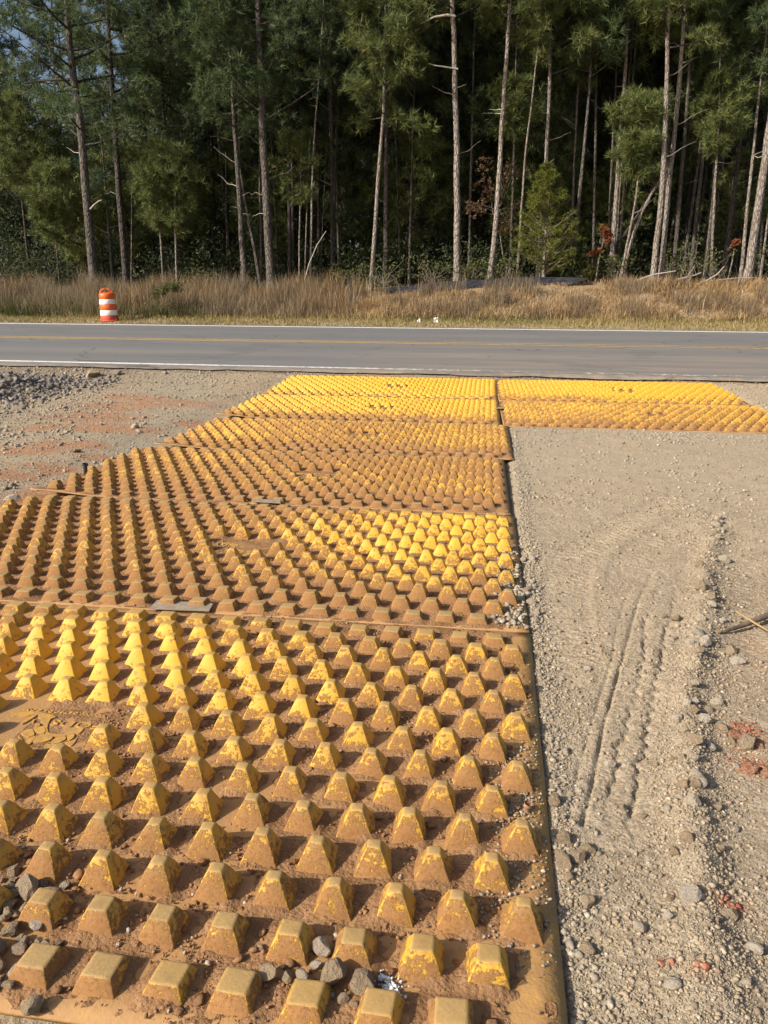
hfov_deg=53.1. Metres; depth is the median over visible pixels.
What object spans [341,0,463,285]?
pine tree
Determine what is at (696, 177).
pine tree
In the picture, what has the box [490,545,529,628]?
grit
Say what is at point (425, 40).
pine tree
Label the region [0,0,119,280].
pine tree
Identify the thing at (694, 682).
stone
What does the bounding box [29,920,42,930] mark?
stone
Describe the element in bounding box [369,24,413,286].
pine tree
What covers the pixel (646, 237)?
pine tree
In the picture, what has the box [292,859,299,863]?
clay lump
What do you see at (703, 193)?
pine tree
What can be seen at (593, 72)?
pine tree
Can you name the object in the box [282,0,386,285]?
pine tree
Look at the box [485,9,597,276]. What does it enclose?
pine tree
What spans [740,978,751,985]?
stone
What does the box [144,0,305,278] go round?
pine tree
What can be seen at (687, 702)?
stone
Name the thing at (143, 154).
pine tree
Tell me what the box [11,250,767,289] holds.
understory foliage
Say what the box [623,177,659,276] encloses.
pine tree
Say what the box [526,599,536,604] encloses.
stone
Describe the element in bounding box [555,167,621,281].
pine tree
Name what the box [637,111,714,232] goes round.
pine tree
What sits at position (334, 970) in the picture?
stone
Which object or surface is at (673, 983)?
stone
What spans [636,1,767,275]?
pine tree
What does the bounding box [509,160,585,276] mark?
cedar tree
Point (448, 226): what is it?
pine tree
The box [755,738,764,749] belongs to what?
clay clod
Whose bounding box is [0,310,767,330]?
verge grass
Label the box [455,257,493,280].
shrub
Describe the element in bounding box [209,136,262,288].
pine tree
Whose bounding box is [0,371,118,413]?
broken stone
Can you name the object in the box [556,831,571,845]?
stone
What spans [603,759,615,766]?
stone
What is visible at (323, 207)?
pine tree
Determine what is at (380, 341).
yellow centre line
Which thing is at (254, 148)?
pine tree
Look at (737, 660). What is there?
stone
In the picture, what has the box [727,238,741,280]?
maple sapling
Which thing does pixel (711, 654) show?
gravel
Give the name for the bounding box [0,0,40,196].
pine tree
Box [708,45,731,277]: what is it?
pine tree
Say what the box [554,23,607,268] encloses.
pine tree
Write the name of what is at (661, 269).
pine tree
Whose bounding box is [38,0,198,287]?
pine tree
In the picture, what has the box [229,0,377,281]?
pine tree
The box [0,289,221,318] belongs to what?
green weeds
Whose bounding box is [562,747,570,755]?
stone
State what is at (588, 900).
stone
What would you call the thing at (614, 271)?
shrub
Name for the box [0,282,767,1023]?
ground
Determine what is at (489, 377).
roadside grit
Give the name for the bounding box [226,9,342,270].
pine tree
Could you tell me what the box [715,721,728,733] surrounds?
stone
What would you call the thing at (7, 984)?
stone
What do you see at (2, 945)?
stone
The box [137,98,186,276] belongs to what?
pine tree
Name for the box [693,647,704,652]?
stone
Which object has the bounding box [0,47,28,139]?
pine tree
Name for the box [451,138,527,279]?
pine tree
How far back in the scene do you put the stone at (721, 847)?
2.06 m
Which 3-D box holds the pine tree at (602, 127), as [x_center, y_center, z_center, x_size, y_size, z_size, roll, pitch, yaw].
[7.750,-17.547,28.721,5.314,17.425,5.721,0,15,-2]
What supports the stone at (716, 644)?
on the ground at (608, 570)
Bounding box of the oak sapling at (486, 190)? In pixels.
[465,155,529,267]
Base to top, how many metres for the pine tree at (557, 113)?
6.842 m
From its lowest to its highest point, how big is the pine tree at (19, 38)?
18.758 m
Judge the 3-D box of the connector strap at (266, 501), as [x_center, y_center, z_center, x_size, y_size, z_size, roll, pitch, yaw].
[-0.874,-0.081,5.704,0.250,0.005,0.095,3,15,8]
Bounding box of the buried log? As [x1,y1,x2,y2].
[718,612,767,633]
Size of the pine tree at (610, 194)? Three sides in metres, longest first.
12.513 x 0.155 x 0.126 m
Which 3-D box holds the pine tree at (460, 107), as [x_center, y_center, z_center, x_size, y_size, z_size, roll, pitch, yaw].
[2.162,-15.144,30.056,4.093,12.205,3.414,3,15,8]
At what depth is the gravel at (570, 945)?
2.41 m
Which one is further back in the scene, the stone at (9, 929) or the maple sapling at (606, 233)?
the maple sapling at (606, 233)
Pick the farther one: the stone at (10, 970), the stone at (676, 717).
the stone at (676, 717)
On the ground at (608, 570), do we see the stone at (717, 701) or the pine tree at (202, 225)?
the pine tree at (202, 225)
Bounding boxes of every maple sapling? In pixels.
[586,224,613,281]
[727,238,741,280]
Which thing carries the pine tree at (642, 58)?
on the ground at (608, 570)
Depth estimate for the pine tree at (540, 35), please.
24.73 m
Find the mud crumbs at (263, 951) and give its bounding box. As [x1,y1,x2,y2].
[0,613,554,1023]
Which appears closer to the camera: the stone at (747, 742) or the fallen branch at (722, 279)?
the stone at (747, 742)
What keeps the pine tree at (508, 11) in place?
on the ground at (608, 570)
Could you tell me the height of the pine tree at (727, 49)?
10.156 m
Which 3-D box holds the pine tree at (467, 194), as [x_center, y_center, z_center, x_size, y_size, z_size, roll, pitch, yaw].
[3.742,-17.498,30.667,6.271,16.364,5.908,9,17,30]
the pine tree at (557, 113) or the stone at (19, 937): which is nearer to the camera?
the stone at (19, 937)
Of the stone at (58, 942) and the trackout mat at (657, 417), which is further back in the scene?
the trackout mat at (657, 417)
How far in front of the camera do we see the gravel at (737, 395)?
12.20 m
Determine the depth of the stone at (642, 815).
2.22 m
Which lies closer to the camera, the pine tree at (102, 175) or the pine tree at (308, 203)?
the pine tree at (102, 175)
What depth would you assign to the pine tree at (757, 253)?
27.78 m
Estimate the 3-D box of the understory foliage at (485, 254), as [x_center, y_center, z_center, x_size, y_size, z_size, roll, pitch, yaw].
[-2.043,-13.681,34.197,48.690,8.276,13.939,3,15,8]
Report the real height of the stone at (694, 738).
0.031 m
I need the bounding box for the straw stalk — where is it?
[736,611,767,631]
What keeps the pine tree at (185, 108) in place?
on the ground at (608, 570)
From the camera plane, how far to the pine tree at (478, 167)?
42.74 m
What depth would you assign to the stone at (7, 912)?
1.81 m
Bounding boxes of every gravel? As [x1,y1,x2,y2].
[0,366,286,494]
[506,426,767,517]
[510,430,619,1023]
[516,482,767,674]
[532,641,767,1023]
[717,383,767,412]
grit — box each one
[25,366,767,385]
[374,969,409,998]
[463,696,556,975]
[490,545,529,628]
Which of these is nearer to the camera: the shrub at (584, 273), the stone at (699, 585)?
the stone at (699, 585)
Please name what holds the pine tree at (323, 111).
on the ground at (608, 570)
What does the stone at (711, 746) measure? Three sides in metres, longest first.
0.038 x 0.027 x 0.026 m
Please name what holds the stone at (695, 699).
on the ground at (608, 570)
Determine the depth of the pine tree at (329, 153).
33.83 m
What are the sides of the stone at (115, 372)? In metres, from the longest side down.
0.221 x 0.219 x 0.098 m
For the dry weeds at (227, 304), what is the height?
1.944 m
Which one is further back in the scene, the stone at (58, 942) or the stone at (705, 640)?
the stone at (705, 640)
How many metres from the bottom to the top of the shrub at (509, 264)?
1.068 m
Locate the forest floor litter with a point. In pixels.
(588, 280)
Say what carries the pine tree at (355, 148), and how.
on the ground at (608, 570)
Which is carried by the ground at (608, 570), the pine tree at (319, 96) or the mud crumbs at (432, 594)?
the pine tree at (319, 96)
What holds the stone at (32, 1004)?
on the trackout mat at (73, 677)
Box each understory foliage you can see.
[0,105,767,288]
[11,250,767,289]
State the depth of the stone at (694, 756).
2.44 m
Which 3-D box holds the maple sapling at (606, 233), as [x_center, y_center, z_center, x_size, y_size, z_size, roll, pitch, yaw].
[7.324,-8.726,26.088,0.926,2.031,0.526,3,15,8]
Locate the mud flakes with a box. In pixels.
[3,629,521,1023]
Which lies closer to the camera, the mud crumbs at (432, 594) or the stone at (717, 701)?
the stone at (717, 701)
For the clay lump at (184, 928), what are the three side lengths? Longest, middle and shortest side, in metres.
0.031 x 0.018 x 0.014 m
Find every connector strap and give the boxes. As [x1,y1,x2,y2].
[149,600,212,611]
[252,499,280,503]
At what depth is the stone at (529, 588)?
3.98 m
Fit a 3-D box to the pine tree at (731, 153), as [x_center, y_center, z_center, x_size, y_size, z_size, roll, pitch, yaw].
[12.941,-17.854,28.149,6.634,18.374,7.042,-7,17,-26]
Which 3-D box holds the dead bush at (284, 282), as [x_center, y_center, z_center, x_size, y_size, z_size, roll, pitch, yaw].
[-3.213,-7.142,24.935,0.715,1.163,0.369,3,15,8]
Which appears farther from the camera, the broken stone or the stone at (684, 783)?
the broken stone
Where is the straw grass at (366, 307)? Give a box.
[267,272,767,322]
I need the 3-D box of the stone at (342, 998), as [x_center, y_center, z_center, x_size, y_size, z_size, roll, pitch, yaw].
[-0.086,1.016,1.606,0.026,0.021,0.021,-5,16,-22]
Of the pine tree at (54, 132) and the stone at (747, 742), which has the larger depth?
the pine tree at (54, 132)
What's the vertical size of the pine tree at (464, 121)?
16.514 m
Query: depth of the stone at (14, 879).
1.92 m
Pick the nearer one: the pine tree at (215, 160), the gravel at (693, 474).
the gravel at (693, 474)
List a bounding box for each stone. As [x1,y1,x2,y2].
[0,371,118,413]
[0,389,5,394]
[0,914,7,921]
[0,920,18,936]
[0,939,5,952]
[0,956,5,971]
[1,980,15,988]
[2,898,16,909]
[3,494,20,502]
[3,881,15,889]
[3,906,12,918]
[7,863,19,877]
[7,963,16,976]
[8,877,19,882]
[10,888,18,896]
[12,910,19,917]
[12,942,27,955]
[15,873,38,901]
[15,933,23,942]
[18,902,26,913]
[20,935,29,944]
[20,994,43,1015]
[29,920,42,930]
[34,937,42,942]
[38,878,48,887]
[44,886,62,891]
[46,383,54,387]
[53,939,61,945]
[59,880,69,889]
[86,369,100,377]
[111,370,121,375]
[130,424,138,428]
[257,943,263,950]
[258,963,277,980]
[281,971,291,984]
[296,968,308,978]
[310,960,322,969]
[312,936,330,957]
[320,957,346,986]
[330,992,335,998]
[337,992,348,1004]
[349,968,374,996]
[349,1000,357,1006]
[520,556,526,561]
[522,586,533,591]
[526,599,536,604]
[533,609,539,614]
[548,793,560,806]
[554,849,564,854]
[555,852,571,870]
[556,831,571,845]
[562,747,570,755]
[563,869,574,882]
[569,849,586,863]
[579,842,595,855]
[579,941,595,954]
[581,893,594,908]
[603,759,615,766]
[619,803,625,810]
[632,920,646,932]
[638,813,646,818]
[651,963,658,967]
[663,911,674,919]
[664,804,670,811]
[664,977,682,989]
[665,894,673,901]
[669,755,676,760]
[670,845,679,855]
[671,614,681,621]
[672,713,681,722]
[677,779,689,788]
[679,728,689,732]
[679,831,693,843]
[679,883,705,905]
[680,753,685,759]
[683,699,691,706]
[683,793,701,806]
[684,638,694,646]
[686,733,703,743]
[688,679,699,686]
[688,704,700,711]
[688,753,699,760]
[689,778,701,788]
[691,767,704,778]
[692,627,704,635]
[692,697,699,702]
[693,560,702,566]
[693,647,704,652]
[694,580,707,590]
[695,614,705,620]
[698,713,712,723]
[699,635,711,645]
[699,777,707,788]
[704,705,712,712]
[706,592,716,600]
[706,742,715,750]
[707,600,716,606]
[710,697,723,705]
[711,521,720,526]
[713,642,719,647]
[714,513,722,519]
[714,802,722,810]
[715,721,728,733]
[718,555,729,562]
[718,844,724,852]
[721,908,738,921]
[725,644,737,654]
[728,737,734,743]
[730,656,745,664]
[731,825,739,831]
[738,733,756,750]
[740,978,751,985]
[745,941,763,955]
[763,924,767,932]
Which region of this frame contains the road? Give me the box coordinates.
[0,322,767,381]
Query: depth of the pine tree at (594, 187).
27.11 m
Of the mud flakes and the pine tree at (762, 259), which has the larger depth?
the pine tree at (762, 259)
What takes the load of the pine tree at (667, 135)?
on the ground at (608, 570)
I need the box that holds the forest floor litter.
[54,279,732,291]
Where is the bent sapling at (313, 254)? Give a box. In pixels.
[305,231,325,279]
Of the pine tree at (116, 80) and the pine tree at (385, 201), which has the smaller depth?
the pine tree at (385, 201)
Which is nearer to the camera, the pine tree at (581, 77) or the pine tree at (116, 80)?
the pine tree at (581, 77)
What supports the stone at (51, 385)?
on the ground at (608, 570)
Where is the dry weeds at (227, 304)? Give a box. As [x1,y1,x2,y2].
[0,260,404,318]
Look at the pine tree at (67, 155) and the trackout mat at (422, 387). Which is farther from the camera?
the pine tree at (67, 155)
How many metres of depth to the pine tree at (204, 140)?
32.79 m
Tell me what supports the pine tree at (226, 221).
on the ground at (608, 570)
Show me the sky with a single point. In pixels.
(25, 42)
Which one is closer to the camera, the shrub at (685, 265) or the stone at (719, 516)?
the stone at (719, 516)
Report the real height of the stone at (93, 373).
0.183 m
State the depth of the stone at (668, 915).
1.83 m
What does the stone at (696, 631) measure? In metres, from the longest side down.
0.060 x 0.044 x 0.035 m
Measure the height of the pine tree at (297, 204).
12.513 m
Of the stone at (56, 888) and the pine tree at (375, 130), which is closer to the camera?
the stone at (56, 888)
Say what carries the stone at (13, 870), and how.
on the trackout mat at (73, 677)
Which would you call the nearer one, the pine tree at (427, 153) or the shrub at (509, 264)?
the shrub at (509, 264)
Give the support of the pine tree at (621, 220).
on the ground at (608, 570)
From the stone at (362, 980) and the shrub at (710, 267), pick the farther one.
the shrub at (710, 267)
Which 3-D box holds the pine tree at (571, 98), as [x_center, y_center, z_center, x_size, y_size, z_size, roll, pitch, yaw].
[10.547,-18.494,33.998,6.892,16.304,6.514,14,20,42]
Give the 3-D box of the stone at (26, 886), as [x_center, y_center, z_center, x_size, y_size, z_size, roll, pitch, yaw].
[-0.873,0.917,1.889,0.068,0.042,0.050,12,19,38]
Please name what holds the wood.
on the ground at (608, 570)
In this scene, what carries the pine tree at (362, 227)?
on the ground at (608, 570)
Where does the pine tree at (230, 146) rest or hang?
on the ground at (608, 570)
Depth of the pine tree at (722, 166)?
28.77 m
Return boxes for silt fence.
[382,277,587,293]
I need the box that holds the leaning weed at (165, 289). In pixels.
[133,279,183,316]
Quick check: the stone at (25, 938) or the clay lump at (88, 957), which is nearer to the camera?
the clay lump at (88, 957)
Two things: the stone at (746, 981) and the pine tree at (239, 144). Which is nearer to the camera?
the stone at (746, 981)
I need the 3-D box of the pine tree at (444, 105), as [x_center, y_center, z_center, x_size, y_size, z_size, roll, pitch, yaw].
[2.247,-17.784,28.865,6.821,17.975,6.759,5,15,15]
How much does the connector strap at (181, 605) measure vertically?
0.005 m
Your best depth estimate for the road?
16.53 m
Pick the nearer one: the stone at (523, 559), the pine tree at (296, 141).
the stone at (523, 559)
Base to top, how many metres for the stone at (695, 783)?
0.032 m
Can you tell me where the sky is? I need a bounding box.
[0,0,747,272]
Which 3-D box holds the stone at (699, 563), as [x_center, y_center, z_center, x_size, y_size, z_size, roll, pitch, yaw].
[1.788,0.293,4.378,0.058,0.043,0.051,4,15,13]
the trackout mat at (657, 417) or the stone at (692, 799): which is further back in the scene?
the trackout mat at (657, 417)
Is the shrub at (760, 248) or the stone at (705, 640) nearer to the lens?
the stone at (705, 640)
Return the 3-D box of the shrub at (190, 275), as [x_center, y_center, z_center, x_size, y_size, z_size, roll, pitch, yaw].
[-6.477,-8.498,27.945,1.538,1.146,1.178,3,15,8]
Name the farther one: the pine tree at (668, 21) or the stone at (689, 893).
the pine tree at (668, 21)
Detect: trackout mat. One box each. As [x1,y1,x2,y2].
[0,494,528,633]
[0,600,567,1023]
[30,446,510,514]
[154,417,513,459]
[216,394,499,424]
[261,375,497,400]
[495,379,752,406]
[499,400,767,433]
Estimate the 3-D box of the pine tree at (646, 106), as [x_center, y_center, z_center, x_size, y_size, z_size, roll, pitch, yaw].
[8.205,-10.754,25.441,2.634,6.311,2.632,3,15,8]
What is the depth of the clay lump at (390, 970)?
1.68 m
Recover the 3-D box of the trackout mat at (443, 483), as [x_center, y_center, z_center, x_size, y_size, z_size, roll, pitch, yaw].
[-0.775,-0.354,6.707,3.662,0.093,2.100,2,15,7]
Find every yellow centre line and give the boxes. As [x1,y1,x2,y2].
[0,336,767,347]
[0,337,767,348]
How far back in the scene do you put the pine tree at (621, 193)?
45.84 m
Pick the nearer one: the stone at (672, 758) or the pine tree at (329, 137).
the stone at (672, 758)
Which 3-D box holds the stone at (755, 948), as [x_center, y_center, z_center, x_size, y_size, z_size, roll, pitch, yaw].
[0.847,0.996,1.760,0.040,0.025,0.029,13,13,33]
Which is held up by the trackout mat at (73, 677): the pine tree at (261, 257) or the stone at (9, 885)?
the stone at (9, 885)
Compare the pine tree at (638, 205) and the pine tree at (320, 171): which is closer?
the pine tree at (638, 205)
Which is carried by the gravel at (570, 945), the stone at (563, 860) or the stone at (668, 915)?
the stone at (563, 860)
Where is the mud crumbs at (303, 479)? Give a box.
[150,451,503,503]
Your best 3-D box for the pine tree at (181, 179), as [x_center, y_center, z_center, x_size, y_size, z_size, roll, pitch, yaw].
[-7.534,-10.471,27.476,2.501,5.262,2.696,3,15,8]
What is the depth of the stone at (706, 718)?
2.70 m
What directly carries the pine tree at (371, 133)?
on the ground at (608, 570)
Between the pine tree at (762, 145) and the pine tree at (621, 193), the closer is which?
the pine tree at (762, 145)
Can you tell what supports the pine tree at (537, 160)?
on the ground at (608, 570)
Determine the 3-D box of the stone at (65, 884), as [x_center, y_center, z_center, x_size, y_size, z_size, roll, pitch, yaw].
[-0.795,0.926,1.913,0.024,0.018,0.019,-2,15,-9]
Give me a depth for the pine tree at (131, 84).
49.58 m
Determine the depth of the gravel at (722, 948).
2.01 m
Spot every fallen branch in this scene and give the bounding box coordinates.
[639,271,674,279]
[696,266,754,283]
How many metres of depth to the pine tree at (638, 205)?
28.40 m
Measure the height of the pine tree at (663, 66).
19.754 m
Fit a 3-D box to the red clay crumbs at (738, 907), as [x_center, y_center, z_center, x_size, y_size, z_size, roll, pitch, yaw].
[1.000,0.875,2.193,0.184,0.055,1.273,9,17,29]
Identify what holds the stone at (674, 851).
on the ground at (608, 570)
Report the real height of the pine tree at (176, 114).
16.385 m
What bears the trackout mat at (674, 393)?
on the ground at (608, 570)
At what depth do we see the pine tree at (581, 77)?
25.98 m
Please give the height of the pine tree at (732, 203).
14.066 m
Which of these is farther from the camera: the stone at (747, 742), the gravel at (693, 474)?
the gravel at (693, 474)
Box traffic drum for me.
[99,288,118,321]
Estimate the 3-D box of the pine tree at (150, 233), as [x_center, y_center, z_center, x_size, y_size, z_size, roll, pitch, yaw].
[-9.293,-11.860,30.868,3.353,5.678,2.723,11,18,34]
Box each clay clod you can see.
[729,729,741,738]
[735,722,746,728]
[738,760,760,775]
[753,763,767,777]
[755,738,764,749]
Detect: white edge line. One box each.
[0,360,767,376]
[1,323,767,332]
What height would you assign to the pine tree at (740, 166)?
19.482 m
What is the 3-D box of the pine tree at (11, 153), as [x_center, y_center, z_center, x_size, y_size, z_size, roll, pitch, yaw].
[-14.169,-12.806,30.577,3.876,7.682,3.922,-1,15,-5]
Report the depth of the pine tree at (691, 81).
26.66 m
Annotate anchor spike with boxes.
[82,463,87,475]
[524,800,532,814]
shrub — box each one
[0,238,29,284]
[16,252,69,289]
[184,262,225,286]
[329,263,369,286]
[360,257,409,288]
[405,254,450,281]
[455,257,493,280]
[492,253,525,278]
[558,254,600,282]
[598,250,633,278]
[650,248,686,277]
[672,237,712,280]
[696,247,736,281]
[755,244,767,268]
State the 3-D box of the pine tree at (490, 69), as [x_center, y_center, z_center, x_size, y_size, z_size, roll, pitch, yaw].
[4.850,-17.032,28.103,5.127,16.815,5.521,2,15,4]
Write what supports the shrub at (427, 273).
on the ground at (608, 570)
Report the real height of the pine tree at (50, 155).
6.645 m
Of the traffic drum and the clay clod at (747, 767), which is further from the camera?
the traffic drum
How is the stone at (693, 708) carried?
on the ground at (608, 570)
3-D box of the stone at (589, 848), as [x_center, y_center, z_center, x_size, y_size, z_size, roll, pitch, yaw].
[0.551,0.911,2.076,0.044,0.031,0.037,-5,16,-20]
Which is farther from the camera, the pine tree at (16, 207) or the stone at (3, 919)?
the pine tree at (16, 207)
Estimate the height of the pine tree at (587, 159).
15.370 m
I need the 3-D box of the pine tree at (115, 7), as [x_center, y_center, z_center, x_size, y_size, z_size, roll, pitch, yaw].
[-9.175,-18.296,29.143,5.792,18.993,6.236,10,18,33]
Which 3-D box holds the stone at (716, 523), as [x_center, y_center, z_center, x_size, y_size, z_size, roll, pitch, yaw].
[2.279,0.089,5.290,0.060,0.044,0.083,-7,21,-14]
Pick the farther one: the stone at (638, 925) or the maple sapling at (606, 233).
the maple sapling at (606, 233)
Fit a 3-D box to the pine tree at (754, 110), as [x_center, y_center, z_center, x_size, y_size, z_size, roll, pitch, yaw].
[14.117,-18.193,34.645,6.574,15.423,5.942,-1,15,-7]
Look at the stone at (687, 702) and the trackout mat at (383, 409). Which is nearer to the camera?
the stone at (687, 702)
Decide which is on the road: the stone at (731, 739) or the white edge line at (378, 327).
the white edge line at (378, 327)
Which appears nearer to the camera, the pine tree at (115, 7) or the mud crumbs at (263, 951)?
the mud crumbs at (263, 951)
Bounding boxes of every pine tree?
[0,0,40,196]
[0,0,114,287]
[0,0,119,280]
[0,0,168,284]
[0,32,21,215]
[0,33,52,127]
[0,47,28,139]
[0,69,32,272]
[0,84,77,276]
[10,138,109,255]
[11,156,82,286]
[35,134,111,282]
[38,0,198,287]
[44,116,133,282]
[62,0,200,279]
[63,0,240,278]
[67,84,136,286]
[74,131,165,280]
[97,12,201,167]
[101,16,180,144]
[107,139,176,278]
[122,133,193,279]
[123,0,260,283]
[130,148,132,284]
[131,0,274,261]
[131,4,230,262]
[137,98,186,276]
[139,140,201,278]
[141,122,224,282]
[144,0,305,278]
[145,7,222,280]
[148,0,365,287]
[162,0,300,288]
[176,7,343,273]
[185,141,271,265]
[187,7,295,198]
[194,28,286,281]
[208,29,232,279]
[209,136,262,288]
[216,133,303,282]
[225,151,227,281]
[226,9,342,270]
[227,1,372,276]
[228,121,323,266]
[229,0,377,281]
[233,0,340,281]
[235,17,363,279]
[238,18,240,276]
[240,91,262,280]
[243,0,340,262]
[244,0,329,281]
[255,3,380,280]
[264,19,279,280]
[267,124,323,281]
[275,52,278,257]
[280,0,443,282]
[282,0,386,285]
[285,152,339,262]
[290,0,354,286]
[296,121,298,246]
[302,189,363,267]
[304,126,310,278]
[309,3,415,282]
[311,25,408,286]
[313,147,382,287]
[319,127,327,280]
[324,19,335,276]
[327,0,458,286]
[329,0,439,288]
[329,12,340,284]
[334,30,340,283]
[338,147,419,280]
[340,103,397,198]
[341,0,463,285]
[357,12,429,285]
[359,9,464,284]
[360,106,469,284]
[365,0,522,281]
[368,0,449,285]
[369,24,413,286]
[378,1,464,283]
[397,0,507,280]
[399,0,537,274]
[401,0,490,281]
[412,137,483,281]
[417,85,494,277]
[419,0,526,280]
[432,3,540,270]
[436,6,505,265]
[444,1,529,274]
[448,2,625,276]
[450,0,577,278]
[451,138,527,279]
[459,38,542,185]
[467,2,476,279]
[476,0,553,278]
[477,127,586,277]
[479,1,547,276]
[485,0,619,276]
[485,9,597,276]
[490,87,592,222]
[493,22,607,262]
[496,0,641,276]
[499,234,505,274]
[511,0,572,277]
[524,4,662,280]
[527,0,634,276]
[530,29,627,267]
[544,3,692,266]
[547,3,671,279]
[548,18,565,274]
[551,25,676,280]
[552,2,631,272]
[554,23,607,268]
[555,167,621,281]
[562,0,701,281]
[579,163,675,259]
[587,3,654,203]
[590,23,597,281]
[594,85,657,238]
[597,174,674,281]
[602,84,675,277]
[605,25,618,280]
[612,21,675,275]
[614,19,633,274]
[617,19,637,277]
[618,0,742,279]
[621,0,677,280]
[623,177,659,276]
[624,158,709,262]
[627,18,705,275]
[628,0,727,279]
[629,44,656,278]
[630,35,761,274]
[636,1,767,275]
[637,66,720,240]
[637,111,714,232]
[647,0,766,279]
[647,43,765,185]
[659,0,739,279]
[659,0,751,280]
[663,0,766,280]
[665,91,695,269]
[679,82,766,278]
[681,14,767,279]
[683,26,766,267]
[686,0,758,281]
[690,0,767,281]
[692,53,708,235]
[693,126,712,281]
[694,178,731,280]
[695,137,767,279]
[708,42,736,269]
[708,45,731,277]
[710,0,767,279]
[715,2,767,279]
[718,0,767,280]
[722,0,767,282]
[734,55,758,277]
[736,13,767,278]
[753,222,760,279]
[754,113,766,204]
[758,214,767,279]
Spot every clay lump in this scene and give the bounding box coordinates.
[85,954,93,961]
[182,925,187,932]
[197,858,206,865]
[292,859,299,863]
[384,967,393,976]
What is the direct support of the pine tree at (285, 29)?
on the ground at (608, 570)
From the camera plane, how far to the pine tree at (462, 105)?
30.56 m
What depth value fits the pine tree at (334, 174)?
28.83 m
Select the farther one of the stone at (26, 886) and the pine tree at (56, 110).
the pine tree at (56, 110)
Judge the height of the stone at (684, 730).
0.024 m
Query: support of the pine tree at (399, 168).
on the ground at (608, 570)
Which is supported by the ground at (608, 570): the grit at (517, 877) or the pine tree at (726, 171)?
the pine tree at (726, 171)
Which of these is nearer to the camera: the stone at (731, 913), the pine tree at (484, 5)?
the stone at (731, 913)
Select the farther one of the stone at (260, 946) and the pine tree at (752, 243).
the pine tree at (752, 243)
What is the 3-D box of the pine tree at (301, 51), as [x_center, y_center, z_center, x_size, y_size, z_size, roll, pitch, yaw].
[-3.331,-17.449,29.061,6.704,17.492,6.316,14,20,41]
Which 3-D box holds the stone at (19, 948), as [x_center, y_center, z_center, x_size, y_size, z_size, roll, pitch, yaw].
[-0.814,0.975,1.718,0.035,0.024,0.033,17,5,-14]
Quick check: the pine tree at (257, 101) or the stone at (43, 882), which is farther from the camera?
the pine tree at (257, 101)
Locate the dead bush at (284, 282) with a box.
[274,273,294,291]
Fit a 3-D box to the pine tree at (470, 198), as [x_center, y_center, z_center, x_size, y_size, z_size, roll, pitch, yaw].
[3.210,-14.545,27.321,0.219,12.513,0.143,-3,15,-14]
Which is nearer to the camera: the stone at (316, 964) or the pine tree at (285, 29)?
the stone at (316, 964)
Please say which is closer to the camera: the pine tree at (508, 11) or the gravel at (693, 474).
the gravel at (693, 474)
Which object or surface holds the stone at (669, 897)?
on the ground at (608, 570)
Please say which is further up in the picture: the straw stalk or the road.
the road
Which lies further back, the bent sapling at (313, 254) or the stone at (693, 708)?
the bent sapling at (313, 254)
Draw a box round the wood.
[0,44,767,286]
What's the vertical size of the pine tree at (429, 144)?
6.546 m
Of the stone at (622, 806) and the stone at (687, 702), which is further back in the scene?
the stone at (687, 702)
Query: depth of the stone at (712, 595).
3.83 m
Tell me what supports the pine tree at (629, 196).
on the ground at (608, 570)
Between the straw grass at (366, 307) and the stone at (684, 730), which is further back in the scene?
the straw grass at (366, 307)
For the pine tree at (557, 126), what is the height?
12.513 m
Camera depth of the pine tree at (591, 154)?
35.48 m
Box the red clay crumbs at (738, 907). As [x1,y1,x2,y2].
[654,721,767,971]
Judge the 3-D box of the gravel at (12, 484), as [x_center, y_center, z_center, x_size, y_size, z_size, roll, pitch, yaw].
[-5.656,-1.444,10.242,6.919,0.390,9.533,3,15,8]
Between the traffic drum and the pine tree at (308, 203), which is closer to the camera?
the traffic drum
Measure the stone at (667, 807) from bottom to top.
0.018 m
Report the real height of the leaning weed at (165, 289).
1.261 m
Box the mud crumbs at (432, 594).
[18,504,515,620]
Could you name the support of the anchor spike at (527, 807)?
on the trackout mat at (73, 677)
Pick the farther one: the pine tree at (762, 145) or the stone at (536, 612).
the pine tree at (762, 145)
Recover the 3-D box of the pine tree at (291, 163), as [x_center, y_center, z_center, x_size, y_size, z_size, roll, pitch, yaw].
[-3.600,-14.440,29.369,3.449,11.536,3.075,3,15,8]
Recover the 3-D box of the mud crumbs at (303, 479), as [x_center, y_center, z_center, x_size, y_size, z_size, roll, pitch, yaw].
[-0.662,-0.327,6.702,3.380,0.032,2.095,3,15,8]
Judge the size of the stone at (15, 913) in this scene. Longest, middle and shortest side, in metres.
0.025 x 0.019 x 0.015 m
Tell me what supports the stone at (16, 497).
on the ground at (608, 570)
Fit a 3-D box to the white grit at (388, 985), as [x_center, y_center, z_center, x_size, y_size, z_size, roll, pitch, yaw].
[0.015,1.014,1.631,0.083,0.011,0.112,-3,15,-12]
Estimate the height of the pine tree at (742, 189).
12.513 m
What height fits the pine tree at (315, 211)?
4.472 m
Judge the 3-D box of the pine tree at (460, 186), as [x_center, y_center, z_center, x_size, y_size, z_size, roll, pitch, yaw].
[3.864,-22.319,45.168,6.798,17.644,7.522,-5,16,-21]

